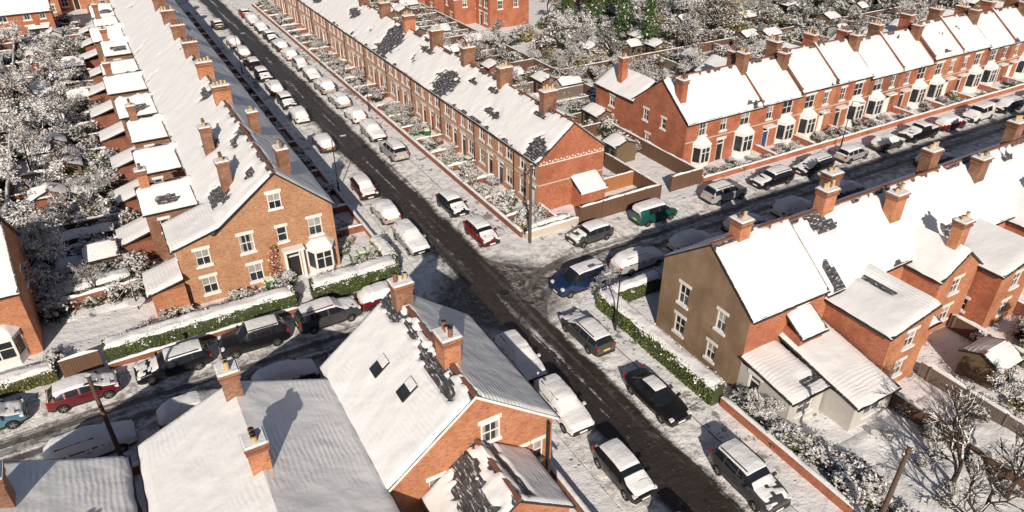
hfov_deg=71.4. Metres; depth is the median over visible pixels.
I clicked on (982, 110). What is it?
parked car
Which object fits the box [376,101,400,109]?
garden wall
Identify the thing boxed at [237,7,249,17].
parked car
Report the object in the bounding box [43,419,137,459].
parked car
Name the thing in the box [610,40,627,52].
snowy tree
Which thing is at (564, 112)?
garden shed
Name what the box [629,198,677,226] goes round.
parked van
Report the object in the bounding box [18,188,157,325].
garden shrubs
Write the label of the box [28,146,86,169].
hedge
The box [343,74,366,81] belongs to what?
garden wall
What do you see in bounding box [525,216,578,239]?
garden wall
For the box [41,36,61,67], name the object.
snowy tree
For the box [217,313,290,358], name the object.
parked car
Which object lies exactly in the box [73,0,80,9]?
doors
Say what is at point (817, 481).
garden wall
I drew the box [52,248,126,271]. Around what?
hedge
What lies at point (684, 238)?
parked car
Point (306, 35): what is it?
garden wall
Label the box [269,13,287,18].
garden wall
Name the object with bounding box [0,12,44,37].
windows
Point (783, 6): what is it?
garden shed
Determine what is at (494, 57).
garden fence
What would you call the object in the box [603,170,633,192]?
garden fence
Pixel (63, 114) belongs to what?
garden shed
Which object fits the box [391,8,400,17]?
garden shed
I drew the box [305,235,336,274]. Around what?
bay window
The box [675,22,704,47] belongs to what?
snowy tree
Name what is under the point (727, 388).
garden ground
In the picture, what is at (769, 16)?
garden shrubs
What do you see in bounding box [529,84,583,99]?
garden fence
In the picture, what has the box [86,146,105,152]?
garden fence
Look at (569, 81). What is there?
garden shed
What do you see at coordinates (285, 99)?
parked car
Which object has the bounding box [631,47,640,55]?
door
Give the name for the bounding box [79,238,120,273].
garden shed
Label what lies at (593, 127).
garden fence
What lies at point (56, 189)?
garden shed
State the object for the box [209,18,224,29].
parked car
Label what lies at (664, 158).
garden fence
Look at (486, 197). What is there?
garden wall
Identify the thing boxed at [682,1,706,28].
snowy tree
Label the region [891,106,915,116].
garden wall
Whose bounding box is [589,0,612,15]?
conifer tree
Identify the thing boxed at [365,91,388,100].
garden wall
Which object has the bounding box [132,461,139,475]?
garden wall
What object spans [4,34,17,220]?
garden wall
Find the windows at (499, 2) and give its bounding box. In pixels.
[431,0,517,22]
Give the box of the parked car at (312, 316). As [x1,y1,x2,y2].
[293,295,361,333]
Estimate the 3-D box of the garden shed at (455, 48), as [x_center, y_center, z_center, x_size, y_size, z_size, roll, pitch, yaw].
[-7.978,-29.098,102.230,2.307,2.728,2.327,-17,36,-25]
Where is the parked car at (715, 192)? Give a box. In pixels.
[700,179,747,205]
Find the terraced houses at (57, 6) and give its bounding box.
[50,0,108,17]
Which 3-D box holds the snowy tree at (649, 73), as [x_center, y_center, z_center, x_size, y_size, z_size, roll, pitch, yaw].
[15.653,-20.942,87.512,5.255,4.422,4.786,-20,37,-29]
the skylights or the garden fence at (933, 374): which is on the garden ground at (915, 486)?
the garden fence at (933, 374)
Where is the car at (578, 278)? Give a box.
[550,258,606,298]
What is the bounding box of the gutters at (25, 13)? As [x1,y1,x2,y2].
[0,11,50,16]
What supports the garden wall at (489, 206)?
on the pavement at (655, 171)
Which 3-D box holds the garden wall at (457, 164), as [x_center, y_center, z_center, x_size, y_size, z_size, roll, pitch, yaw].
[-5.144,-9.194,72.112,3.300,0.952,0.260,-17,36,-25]
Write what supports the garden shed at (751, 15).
on the pavement at (655, 171)
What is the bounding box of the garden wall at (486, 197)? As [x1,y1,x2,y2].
[484,189,514,200]
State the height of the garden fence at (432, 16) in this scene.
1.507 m
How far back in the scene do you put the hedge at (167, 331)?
48.43 m
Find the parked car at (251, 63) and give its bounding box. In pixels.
[243,56,261,70]
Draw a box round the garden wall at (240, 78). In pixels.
[237,76,243,81]
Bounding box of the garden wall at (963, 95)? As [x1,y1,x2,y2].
[949,90,972,98]
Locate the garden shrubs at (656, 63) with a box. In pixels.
[567,0,1004,82]
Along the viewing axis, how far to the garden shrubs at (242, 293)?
52.15 m
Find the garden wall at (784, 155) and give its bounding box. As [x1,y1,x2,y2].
[702,83,1023,182]
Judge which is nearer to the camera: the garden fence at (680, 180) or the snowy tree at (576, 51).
the garden fence at (680, 180)
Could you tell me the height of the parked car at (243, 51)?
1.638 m
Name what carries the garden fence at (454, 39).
on the pavement at (655, 171)
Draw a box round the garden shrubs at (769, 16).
[501,0,925,67]
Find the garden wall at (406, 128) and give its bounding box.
[401,122,427,131]
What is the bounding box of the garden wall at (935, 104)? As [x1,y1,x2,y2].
[924,98,945,107]
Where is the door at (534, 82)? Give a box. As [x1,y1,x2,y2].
[533,80,540,92]
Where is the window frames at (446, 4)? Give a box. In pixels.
[430,0,518,25]
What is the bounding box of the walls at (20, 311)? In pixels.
[0,222,43,354]
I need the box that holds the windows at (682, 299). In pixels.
[675,272,1020,413]
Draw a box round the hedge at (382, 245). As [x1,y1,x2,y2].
[368,234,398,261]
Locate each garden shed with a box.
[0,55,3,65]
[0,102,13,119]
[18,96,46,110]
[25,45,50,59]
[25,57,43,74]
[25,184,55,210]
[26,141,52,157]
[27,24,50,34]
[27,79,51,90]
[30,87,59,103]
[32,180,66,210]
[33,31,55,43]
[35,112,65,127]
[43,131,67,149]
[44,26,62,39]
[47,70,71,82]
[50,153,83,181]
[57,144,81,156]
[59,57,85,69]
[60,55,77,59]
[65,88,92,110]
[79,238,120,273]
[391,3,408,7]
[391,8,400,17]
[393,3,413,15]
[395,0,419,8]
[415,25,426,34]
[426,23,452,35]
[448,44,460,54]
[458,33,485,49]
[480,58,501,74]
[494,66,525,84]
[529,70,555,92]
[554,74,584,88]
[556,108,577,120]
[576,39,603,57]
[581,101,611,125]
[601,132,638,162]
[620,38,643,55]
[628,29,656,51]
[643,37,670,52]
[674,13,690,24]
[681,47,703,59]
[703,8,717,18]
[734,10,758,25]
[734,28,757,46]
[755,27,783,38]
[779,0,798,14]
[787,2,810,18]
[814,11,842,25]
[827,23,848,37]
[850,1,870,12]
[853,25,867,34]
[944,0,967,7]
[954,336,1023,389]
[965,0,980,10]
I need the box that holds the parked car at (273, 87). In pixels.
[264,80,283,95]
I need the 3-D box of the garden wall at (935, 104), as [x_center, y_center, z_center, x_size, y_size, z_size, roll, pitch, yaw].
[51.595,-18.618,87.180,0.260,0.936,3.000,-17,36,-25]
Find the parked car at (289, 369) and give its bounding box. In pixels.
[250,358,320,380]
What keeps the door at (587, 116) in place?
in the garden shed at (594, 112)
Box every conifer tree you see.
[559,0,580,30]
[578,0,605,27]
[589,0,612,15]
[605,0,627,8]
[608,0,638,40]
[633,0,661,50]
[663,0,679,6]
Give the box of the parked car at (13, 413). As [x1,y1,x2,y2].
[0,399,27,429]
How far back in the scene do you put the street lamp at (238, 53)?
96.08 m
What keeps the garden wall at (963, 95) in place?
on the pavement at (655, 171)
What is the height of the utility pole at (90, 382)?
6.630 m
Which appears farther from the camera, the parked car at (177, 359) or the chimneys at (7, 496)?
the parked car at (177, 359)
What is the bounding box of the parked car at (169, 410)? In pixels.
[155,388,217,428]
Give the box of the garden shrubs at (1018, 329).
[968,315,1023,413]
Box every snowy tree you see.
[0,20,50,48]
[0,63,27,91]
[0,64,65,103]
[0,77,32,115]
[0,96,62,135]
[0,144,71,188]
[0,197,36,231]
[1,118,47,170]
[16,40,80,83]
[16,214,70,265]
[16,249,66,298]
[22,215,53,267]
[36,189,74,238]
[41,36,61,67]
[41,90,90,122]
[41,143,78,168]
[58,260,105,293]
[62,175,116,209]
[312,39,328,51]
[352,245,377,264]
[353,66,363,78]
[392,101,414,118]
[443,34,450,44]
[444,141,457,157]
[457,30,490,57]
[475,44,485,59]
[479,27,510,45]
[490,19,504,40]
[497,49,511,64]
[512,65,527,86]
[523,41,541,58]
[540,0,565,15]
[540,49,564,65]
[540,51,554,64]
[549,59,583,87]
[553,8,597,39]
[556,99,568,110]
[558,42,585,67]
[562,23,595,48]
[568,44,581,61]
[585,55,600,63]
[588,51,633,78]
[588,266,617,291]
[594,27,618,56]
[602,15,618,24]
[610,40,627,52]
[630,55,651,74]
[630,68,657,78]
[636,0,660,5]
[646,0,667,15]
[656,69,667,81]
[675,0,702,14]
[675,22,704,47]
[677,58,703,71]
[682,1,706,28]
[684,13,703,35]
[687,43,706,66]
[697,0,728,31]
[706,0,743,33]
[719,3,731,19]
[727,0,747,6]
[739,38,766,57]
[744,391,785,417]
[745,0,774,18]
[769,0,796,4]
[797,0,818,17]
[821,0,833,6]
[849,19,867,33]
[896,0,929,15]
[900,4,915,21]
[940,0,962,8]
[987,363,1023,411]
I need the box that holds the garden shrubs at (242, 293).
[118,272,301,333]
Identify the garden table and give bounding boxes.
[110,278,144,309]
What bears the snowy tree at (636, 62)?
on the pavement at (655, 171)
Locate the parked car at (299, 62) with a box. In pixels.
[291,55,308,71]
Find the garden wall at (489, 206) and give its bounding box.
[252,2,522,237]
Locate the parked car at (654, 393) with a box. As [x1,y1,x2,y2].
[623,366,691,427]
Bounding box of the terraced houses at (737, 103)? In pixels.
[593,0,1023,168]
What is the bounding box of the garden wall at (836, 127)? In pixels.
[827,124,850,133]
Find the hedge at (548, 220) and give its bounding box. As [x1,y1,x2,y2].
[523,213,569,234]
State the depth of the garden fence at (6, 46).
107.44 m
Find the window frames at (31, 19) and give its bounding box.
[0,2,53,40]
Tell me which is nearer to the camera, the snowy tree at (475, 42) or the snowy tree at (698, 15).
the snowy tree at (475, 42)
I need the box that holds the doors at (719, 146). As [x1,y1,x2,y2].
[715,66,1010,159]
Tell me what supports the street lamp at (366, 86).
on the pavement at (655, 171)
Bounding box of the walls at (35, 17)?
[0,5,56,42]
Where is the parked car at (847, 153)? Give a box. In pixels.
[833,143,869,164]
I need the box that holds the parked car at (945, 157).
[912,152,954,165]
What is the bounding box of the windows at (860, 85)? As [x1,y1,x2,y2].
[610,45,1023,142]
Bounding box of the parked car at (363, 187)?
[349,173,377,200]
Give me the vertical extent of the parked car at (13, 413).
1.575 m
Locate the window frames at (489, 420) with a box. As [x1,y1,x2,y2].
[426,413,545,487]
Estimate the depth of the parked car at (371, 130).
78.42 m
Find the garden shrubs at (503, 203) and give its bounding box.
[256,0,528,214]
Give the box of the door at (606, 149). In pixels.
[604,144,614,158]
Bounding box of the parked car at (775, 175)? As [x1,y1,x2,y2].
[749,164,795,190]
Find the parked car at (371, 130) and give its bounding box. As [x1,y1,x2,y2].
[359,118,385,142]
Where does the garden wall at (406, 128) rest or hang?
on the pavement at (655, 171)
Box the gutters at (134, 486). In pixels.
[128,455,139,511]
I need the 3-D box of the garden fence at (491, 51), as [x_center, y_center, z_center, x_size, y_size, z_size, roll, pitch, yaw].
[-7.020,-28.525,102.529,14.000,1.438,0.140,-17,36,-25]
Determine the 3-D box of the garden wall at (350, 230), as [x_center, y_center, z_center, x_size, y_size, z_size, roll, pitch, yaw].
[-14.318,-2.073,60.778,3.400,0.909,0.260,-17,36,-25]
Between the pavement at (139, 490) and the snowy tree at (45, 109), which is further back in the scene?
the snowy tree at (45, 109)
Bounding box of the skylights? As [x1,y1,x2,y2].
[369,354,417,402]
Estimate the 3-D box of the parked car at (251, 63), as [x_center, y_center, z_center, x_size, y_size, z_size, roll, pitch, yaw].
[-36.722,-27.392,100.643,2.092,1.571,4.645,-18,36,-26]
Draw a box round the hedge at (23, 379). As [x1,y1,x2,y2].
[0,359,58,398]
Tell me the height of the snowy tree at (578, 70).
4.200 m
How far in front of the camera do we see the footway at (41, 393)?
46.36 m
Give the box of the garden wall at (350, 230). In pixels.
[336,223,363,237]
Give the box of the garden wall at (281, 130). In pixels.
[277,128,285,133]
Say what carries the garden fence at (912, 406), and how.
on the garden ground at (915, 486)
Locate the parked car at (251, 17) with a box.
[244,12,259,25]
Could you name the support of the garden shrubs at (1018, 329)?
on the garden ground at (915, 486)
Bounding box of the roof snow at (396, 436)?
[320,294,573,511]
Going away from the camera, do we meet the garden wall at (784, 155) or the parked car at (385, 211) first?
the parked car at (385, 211)
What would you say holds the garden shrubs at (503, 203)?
on the pavement at (655, 171)
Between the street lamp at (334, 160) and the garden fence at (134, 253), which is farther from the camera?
the street lamp at (334, 160)
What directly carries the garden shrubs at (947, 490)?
on the garden ground at (915, 486)
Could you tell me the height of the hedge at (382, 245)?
1.700 m
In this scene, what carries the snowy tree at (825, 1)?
on the pavement at (655, 171)
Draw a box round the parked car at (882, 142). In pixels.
[869,132,904,152]
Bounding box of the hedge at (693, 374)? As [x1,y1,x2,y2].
[595,286,726,405]
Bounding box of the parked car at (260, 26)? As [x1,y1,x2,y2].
[253,20,267,33]
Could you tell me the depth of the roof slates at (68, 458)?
32.03 m
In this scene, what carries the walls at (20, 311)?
on the pavement at (85, 328)
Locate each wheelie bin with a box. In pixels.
[263,275,274,289]
[349,251,358,263]
[356,248,366,260]
[365,245,373,258]
[424,128,429,135]
[463,155,472,162]
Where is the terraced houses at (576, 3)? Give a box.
[555,0,613,5]
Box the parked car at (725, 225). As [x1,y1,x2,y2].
[721,211,766,232]
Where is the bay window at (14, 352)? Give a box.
[0,324,29,370]
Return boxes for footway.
[3,295,356,401]
[130,453,137,462]
[192,11,409,267]
[242,5,514,237]
[534,92,1023,243]
[551,432,619,511]
[593,313,830,511]
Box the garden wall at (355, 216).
[188,10,374,237]
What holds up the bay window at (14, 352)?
attached to the walls at (20, 311)
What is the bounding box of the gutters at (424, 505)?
[318,316,575,511]
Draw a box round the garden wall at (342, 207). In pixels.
[332,203,347,214]
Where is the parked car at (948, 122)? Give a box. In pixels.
[933,113,966,132]
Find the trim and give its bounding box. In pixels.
[388,396,558,491]
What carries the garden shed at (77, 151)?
on the pavement at (85, 328)
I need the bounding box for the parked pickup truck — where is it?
[898,121,940,143]
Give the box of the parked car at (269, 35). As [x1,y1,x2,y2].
[262,29,277,42]
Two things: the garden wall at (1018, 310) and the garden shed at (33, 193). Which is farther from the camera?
the garden shed at (33, 193)
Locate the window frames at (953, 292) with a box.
[671,268,1023,419]
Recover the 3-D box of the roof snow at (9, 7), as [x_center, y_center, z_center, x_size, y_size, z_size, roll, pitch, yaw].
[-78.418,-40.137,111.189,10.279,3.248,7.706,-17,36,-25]
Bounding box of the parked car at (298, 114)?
[287,105,309,124]
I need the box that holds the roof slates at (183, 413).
[138,380,389,498]
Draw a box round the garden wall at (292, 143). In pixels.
[287,140,295,147]
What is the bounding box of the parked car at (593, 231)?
[566,218,613,248]
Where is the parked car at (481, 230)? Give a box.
[463,215,499,247]
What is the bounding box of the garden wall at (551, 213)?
[538,202,557,216]
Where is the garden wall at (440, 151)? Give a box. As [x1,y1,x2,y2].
[431,145,458,156]
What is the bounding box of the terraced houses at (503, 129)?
[271,0,608,209]
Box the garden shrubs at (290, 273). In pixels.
[269,268,296,284]
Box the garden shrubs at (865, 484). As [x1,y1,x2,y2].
[726,386,919,511]
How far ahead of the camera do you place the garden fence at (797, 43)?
107.69 m
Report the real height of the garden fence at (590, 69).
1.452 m
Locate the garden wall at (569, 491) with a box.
[550,462,590,511]
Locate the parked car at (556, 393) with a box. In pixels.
[533,373,593,436]
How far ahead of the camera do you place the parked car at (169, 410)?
41.58 m
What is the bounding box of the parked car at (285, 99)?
[276,91,296,109]
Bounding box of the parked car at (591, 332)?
[559,309,615,357]
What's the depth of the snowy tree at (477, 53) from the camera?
97.38 m
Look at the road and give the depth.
53.66 m
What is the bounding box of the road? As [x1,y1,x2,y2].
[0,0,1023,511]
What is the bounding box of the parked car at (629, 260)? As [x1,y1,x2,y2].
[609,246,665,276]
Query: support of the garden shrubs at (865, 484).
on the garden ground at (915, 486)
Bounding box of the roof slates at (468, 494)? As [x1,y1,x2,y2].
[320,291,573,511]
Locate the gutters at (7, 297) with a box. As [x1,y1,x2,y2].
[0,234,20,299]
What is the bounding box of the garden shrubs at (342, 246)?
[184,10,354,255]
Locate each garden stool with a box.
[870,429,880,438]
[883,428,893,436]
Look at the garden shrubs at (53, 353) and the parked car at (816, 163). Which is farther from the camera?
the parked car at (816, 163)
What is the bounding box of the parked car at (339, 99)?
[327,91,350,108]
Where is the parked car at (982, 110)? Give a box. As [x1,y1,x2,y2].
[961,100,995,123]
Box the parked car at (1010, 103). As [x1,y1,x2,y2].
[995,95,1023,114]
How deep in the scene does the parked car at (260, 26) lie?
116.11 m
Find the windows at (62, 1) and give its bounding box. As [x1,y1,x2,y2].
[51,0,104,11]
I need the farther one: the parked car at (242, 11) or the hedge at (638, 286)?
the parked car at (242, 11)
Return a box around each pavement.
[0,11,414,402]
[59,0,186,16]
[127,430,621,511]
[240,0,1023,247]
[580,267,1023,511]
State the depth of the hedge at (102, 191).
65.38 m
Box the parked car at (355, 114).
[343,106,366,123]
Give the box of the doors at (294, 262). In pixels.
[288,255,301,275]
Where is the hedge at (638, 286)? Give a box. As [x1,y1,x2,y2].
[608,269,661,301]
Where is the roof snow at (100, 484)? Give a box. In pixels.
[0,456,137,511]
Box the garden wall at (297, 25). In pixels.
[281,23,300,27]
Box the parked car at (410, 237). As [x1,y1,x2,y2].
[391,218,429,255]
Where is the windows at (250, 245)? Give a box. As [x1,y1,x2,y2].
[155,179,321,292]
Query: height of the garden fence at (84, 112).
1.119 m
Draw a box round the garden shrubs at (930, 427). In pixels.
[893,404,1022,497]
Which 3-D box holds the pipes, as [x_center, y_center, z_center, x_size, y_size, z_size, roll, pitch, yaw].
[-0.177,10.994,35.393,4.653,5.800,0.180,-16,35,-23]
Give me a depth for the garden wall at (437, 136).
78.04 m
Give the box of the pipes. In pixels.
[464,421,550,470]
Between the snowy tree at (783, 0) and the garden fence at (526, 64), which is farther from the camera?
the snowy tree at (783, 0)
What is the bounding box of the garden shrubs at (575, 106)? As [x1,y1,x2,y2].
[370,0,641,153]
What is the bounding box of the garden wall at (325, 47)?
[309,45,329,52]
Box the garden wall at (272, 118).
[267,116,275,121]
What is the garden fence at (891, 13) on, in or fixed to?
on the pavement at (655, 171)
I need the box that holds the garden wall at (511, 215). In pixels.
[506,208,535,220]
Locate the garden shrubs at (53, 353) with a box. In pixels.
[38,346,64,369]
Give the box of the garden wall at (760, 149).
[754,144,777,155]
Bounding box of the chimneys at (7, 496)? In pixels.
[0,461,15,508]
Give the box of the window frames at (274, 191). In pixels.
[94,44,344,296]
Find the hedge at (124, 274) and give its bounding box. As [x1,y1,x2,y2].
[46,267,131,298]
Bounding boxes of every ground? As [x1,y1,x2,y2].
[15,109,151,328]
[39,257,375,369]
[55,0,622,511]
[723,384,797,452]
[810,366,1023,511]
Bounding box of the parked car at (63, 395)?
[45,370,121,413]
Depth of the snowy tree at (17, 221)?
54.79 m
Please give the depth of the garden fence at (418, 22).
118.18 m
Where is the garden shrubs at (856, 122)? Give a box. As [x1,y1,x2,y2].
[703,79,1019,175]
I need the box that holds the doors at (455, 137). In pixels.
[272,1,534,205]
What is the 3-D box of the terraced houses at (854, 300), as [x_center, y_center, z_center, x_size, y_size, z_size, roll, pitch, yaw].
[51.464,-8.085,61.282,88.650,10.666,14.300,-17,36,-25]
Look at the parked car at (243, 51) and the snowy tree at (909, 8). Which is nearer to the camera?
the parked car at (243, 51)
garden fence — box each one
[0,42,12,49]
[6,120,94,141]
[9,174,116,207]
[10,53,83,70]
[12,132,98,158]
[18,27,79,38]
[19,158,111,185]
[24,33,78,39]
[24,68,90,80]
[27,210,124,238]
[31,236,117,261]
[35,252,137,280]
[36,278,140,316]
[57,21,80,27]
[60,79,93,88]
[62,85,92,98]
[73,110,88,120]
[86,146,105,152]
[371,0,397,5]
[393,12,436,20]
[412,7,426,14]
[415,18,446,25]
[419,2,594,93]
[420,22,457,28]
[426,29,468,34]
[444,32,479,43]
[464,40,492,47]
[475,51,518,65]
[478,47,505,55]
[480,58,533,70]
[512,76,563,92]
[526,69,548,81]
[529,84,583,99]
[556,93,595,111]
[561,0,939,73]
[572,111,582,123]
[578,184,660,224]
[582,119,612,135]
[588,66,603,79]
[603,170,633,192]
[604,152,661,198]
[605,119,696,172]
[628,63,662,80]
[654,54,679,73]
[669,167,702,191]
[712,43,757,58]
[784,37,801,45]
[864,15,890,21]
[885,11,895,15]
[888,391,1023,497]
[916,361,1023,438]
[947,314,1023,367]
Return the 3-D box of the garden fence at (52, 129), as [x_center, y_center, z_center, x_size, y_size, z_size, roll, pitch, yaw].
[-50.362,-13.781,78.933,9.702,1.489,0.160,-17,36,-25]
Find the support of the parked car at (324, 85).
on the road
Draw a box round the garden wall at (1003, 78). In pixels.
[1000,76,1023,83]
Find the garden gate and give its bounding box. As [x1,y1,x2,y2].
[57,349,103,377]
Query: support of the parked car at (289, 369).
on the road
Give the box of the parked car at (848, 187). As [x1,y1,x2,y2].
[836,178,865,199]
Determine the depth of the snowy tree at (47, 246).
52.91 m
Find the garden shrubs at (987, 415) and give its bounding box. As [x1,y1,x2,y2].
[944,373,1023,437]
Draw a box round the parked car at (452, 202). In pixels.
[435,188,469,217]
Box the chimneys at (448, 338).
[386,271,463,370]
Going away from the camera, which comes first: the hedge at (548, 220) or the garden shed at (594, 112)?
the hedge at (548, 220)
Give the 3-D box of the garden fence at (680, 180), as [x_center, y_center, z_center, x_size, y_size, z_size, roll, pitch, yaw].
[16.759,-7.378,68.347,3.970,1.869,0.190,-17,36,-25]
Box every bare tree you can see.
[914,383,985,484]
[928,457,1023,511]
[979,419,1023,499]
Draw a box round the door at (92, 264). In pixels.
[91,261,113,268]
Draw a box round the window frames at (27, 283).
[19,262,28,288]
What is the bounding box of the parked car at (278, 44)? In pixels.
[271,38,288,51]
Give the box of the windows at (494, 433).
[430,420,540,486]
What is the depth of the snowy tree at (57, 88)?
84.39 m
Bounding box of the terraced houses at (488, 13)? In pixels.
[418,0,528,27]
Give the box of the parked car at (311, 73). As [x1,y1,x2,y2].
[302,65,320,82]
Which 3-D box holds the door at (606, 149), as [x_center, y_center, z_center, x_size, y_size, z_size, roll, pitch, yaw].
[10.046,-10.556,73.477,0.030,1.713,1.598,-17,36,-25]
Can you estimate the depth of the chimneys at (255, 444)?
29.71 m
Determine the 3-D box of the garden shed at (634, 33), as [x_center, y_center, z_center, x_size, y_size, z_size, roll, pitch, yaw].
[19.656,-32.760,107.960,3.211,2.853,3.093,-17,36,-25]
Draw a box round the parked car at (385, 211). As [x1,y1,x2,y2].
[369,198,400,225]
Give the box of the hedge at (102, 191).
[66,182,106,202]
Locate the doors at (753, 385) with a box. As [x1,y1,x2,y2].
[749,380,758,390]
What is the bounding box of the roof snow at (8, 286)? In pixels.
[0,224,18,297]
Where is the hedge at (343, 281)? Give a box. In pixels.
[306,253,400,298]
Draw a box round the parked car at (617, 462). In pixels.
[591,437,657,503]
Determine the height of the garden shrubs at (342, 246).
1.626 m
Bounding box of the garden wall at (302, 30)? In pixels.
[288,28,307,34]
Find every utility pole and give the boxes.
[82,373,123,455]
[527,163,534,242]
[879,442,914,511]
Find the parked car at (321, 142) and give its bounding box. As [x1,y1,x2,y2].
[311,133,335,153]
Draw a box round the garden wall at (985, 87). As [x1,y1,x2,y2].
[977,83,1000,91]
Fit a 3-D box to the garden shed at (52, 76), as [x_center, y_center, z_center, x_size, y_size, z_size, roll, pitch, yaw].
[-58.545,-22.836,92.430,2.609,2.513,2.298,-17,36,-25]
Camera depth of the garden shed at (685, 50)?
99.73 m
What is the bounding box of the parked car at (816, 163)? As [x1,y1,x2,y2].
[792,152,835,176]
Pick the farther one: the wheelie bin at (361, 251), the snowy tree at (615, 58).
the snowy tree at (615, 58)
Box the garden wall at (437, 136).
[416,133,442,143]
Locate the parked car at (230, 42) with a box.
[225,35,241,48]
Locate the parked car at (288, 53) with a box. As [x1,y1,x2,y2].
[280,47,297,60]
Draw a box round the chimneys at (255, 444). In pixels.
[213,357,272,475]
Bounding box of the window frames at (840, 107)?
[608,43,1023,162]
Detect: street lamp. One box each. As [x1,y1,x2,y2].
[234,32,244,73]
[331,134,345,191]
[352,67,369,111]
[603,271,620,329]
[840,101,864,146]
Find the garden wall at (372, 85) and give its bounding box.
[354,83,377,88]
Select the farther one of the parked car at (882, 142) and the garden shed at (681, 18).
the garden shed at (681, 18)
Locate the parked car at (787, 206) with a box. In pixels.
[770,195,812,217]
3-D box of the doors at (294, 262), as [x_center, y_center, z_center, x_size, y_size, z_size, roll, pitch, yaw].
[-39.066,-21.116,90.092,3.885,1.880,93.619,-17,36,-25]
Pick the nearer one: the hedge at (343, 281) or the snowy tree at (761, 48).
the hedge at (343, 281)
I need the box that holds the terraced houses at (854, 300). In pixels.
[656,114,1023,431]
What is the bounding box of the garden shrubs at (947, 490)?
[878,428,957,509]
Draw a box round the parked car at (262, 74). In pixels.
[253,66,272,82]
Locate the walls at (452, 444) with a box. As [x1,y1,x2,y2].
[391,399,568,511]
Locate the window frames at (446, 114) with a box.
[272,0,535,198]
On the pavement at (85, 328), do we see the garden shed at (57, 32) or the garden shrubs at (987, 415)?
the garden shed at (57, 32)
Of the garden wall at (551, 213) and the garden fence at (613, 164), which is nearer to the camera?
the garden wall at (551, 213)
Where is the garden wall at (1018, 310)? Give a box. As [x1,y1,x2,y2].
[1012,298,1023,317]
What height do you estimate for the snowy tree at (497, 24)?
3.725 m
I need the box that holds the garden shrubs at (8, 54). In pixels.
[0,38,25,230]
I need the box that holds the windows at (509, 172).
[277,1,534,194]
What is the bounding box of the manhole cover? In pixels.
[499,290,508,294]
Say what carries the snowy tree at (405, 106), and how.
on the pavement at (655, 171)
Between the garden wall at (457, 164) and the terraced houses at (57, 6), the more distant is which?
the terraced houses at (57, 6)
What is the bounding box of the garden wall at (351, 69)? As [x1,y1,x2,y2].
[334,66,356,73]
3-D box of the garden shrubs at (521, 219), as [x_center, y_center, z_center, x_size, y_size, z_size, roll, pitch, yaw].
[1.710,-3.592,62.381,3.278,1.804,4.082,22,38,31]
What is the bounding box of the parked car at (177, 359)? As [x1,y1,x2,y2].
[133,339,213,384]
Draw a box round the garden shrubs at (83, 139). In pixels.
[9,12,124,192]
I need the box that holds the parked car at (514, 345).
[493,329,546,383]
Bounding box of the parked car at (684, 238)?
[667,228,712,250]
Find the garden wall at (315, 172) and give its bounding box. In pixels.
[310,169,319,176]
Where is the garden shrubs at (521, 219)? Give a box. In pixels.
[512,202,548,229]
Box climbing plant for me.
[266,245,283,276]
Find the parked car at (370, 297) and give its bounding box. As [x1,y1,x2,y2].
[356,280,414,311]
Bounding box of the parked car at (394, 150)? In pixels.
[378,138,408,161]
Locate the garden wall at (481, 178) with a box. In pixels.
[465,173,494,183]
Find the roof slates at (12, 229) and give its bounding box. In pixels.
[0,216,19,297]
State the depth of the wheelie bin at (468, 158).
72.12 m
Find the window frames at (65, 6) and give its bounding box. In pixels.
[50,0,105,12]
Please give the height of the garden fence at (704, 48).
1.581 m
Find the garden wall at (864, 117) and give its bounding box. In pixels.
[861,115,884,123]
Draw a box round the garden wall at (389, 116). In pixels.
[388,111,413,117]
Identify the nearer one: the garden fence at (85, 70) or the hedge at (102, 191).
the hedge at (102, 191)
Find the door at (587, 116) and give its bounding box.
[584,113,595,124]
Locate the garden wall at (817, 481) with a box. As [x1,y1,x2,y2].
[719,396,863,511]
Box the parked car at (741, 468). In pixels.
[708,438,791,511]
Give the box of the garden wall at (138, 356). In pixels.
[108,306,297,368]
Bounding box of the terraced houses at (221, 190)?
[78,0,344,316]
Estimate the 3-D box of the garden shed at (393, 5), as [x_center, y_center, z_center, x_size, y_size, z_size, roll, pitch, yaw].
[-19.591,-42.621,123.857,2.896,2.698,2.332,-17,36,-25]
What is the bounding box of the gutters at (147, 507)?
[136,446,401,511]
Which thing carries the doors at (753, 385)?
in the terraced houses at (854, 300)
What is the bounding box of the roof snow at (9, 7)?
[0,0,50,15]
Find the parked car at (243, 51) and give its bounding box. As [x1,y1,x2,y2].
[234,45,250,59]
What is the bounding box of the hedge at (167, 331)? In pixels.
[101,285,297,363]
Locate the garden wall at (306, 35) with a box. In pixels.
[294,34,313,38]
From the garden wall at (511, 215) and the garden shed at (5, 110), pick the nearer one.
the garden wall at (511, 215)
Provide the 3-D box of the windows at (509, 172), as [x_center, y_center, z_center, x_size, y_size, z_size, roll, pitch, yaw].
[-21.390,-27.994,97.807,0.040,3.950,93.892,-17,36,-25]
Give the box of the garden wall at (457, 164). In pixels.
[447,159,475,170]
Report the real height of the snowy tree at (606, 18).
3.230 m
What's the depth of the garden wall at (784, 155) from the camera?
78.76 m
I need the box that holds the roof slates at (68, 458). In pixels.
[1,455,133,496]
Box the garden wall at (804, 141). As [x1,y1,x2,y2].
[791,134,814,145]
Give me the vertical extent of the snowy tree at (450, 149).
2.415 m
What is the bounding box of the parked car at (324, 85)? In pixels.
[313,76,335,94]
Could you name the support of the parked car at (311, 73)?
on the road
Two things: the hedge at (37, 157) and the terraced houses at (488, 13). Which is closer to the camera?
the hedge at (37, 157)
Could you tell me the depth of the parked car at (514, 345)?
45.80 m

